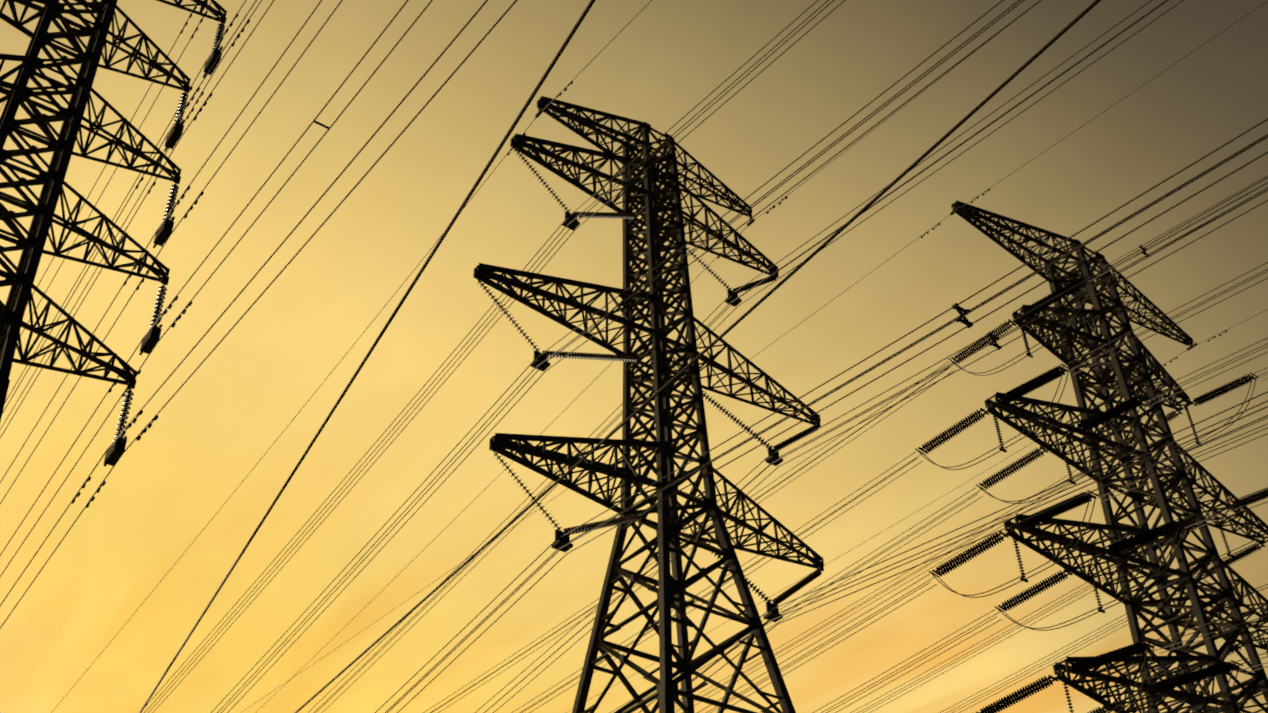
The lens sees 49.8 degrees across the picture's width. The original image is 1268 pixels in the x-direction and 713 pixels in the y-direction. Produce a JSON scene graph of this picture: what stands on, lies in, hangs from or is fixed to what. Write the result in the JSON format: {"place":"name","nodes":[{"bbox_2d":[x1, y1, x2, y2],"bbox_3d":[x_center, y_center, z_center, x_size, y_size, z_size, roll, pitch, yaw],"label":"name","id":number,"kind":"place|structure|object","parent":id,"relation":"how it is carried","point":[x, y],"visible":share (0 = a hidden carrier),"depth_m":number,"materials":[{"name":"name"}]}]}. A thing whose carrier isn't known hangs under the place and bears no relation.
{"place":"outdoors","nodes":[
{"label":"outdoors","id":0,"kind":"place"},
{"bbox_2d":[0,0,1267,712],"label":"sky","id":1,"kind":"structure","parent":0,"point":[166,488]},
{"bbox_2d":[476,146,821,604],"bbox_3d":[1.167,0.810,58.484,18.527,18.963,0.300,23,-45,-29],"label":"pylon insulators","id":2,"kind":"object","parent":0,"point":[796,587],"visible":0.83,"depth_m":57.03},
{"bbox_2d":[71,6,1227,507],"bbox_3d":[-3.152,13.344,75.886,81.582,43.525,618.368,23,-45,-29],"label":"bundle spacers","id":3,"kind":"object","parent":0,"point":[955,306],"visible":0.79,"depth_m":47.19,"materials":[{"name":"metal"}]},
{"bbox_2d":[530,107,782,621],"bbox_3d":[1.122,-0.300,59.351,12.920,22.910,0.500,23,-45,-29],"label":"pylon clamps","id":4,"kind":"object","parent":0,"point":[565,539],"visible":0.96,"depth_m":54.95,"materials":[{"name":"black metal"}]},
{"label":"ground","id":5,"kind":"structure","parent":0,"visible":0},
{"bbox_2d":[0,0,226,421],"bbox_3d":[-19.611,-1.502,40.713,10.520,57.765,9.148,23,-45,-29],"label":"pylon","id":6,"kind":"object","parent":5,"relation":"on","point":[21,279],"visible":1,"depth_m":45.14,"materials":[{"name":"metal"}]},
{"bbox_2d":[103,22,222,466],"bbox_3d":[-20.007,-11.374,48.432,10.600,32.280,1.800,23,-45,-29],"label":"pylon clamps","id":7,"kind":"object","parent":6,"relation":"attached to","point":[115,452],"visible":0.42,"depth_m":46.01,"materials":[{"name":"metal"}]},
{"bbox_2d":[113,23,224,440],"bbox_3d":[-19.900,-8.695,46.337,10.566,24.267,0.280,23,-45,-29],"label":"pylon insulators","id":8,"kind":"object","parent":6,"relation":"hanging from","point":[185,99],"visible":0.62,"depth_m":46.88,"materials":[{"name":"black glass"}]},
{"bbox_2d":[473,96,823,712],"bbox_3d":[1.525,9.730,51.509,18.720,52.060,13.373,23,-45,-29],"label":"pylon","id":9,"kind":"object","parent":5,"relation":"on","point":[646,196],"visible":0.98,"depth_m":56.48,"materials":[{"name":"metal"}]},
{"bbox_2d":[0,0,1267,712],"bbox_3d":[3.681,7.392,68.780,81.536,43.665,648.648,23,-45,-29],"label":"conductors","id":10,"kind":"object","parent":9,"relation":"hanging from","point":[932,374],"visible":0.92,"depth_m":54.12,"materials":[{"name":"metal"}]},
{"bbox_2d":[951,200,1267,712],"bbox_3d":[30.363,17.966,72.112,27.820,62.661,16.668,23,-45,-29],"label":"pylon","id":11,"kind":"object","parent":5,"relation":"on","point":[1159,498],"visible":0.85,"depth_m":78.29,"materials":[{"name":"metal"}]},
{"bbox_2d":[915,206,1264,712],"bbox_3d":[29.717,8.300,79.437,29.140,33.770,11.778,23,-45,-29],"label":"pylon fittings","id":12,"kind":"object","parent":11,"relation":"attached to","point":[1070,481],"visible":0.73,"depth_m":73.12,"materials":[{"name":"metal"}]},
{"bbox_2d":[918,277,1267,712],"bbox_3d":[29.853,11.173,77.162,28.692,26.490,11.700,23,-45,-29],"label":"pylon jumpers","id":13,"kind":"object","parent":12,"relation":"hanging from","point":[989,494],"visible":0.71,"depth_m":71.45,"materials":[{"name":"metal"}]},
{"bbox_2d":[921,278,1267,712],"bbox_3d":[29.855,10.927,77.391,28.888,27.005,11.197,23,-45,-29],"label":"pylon insulators","id":14,"kind":"object","parent":11,"relation":"attached to","point":[1116,655],"visible":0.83,"depth_m":72.66,"materials":[{"name":"brown ceramic"}]},
{"bbox_3d":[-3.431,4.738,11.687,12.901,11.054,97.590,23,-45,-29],"label":"wooden poles","id":15,"kind":"object","parent":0,"visible":0},
{"bbox_2d":[139,0,1100,712],"bbox_3d":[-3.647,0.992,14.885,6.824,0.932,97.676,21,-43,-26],"label":"voltage line","id":16,"kind":"object","parent":15,"relation":"on","point":[871,202],"visible":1,"depth_m":12.45,"materials":[{"name":"black metal"}]}
]}

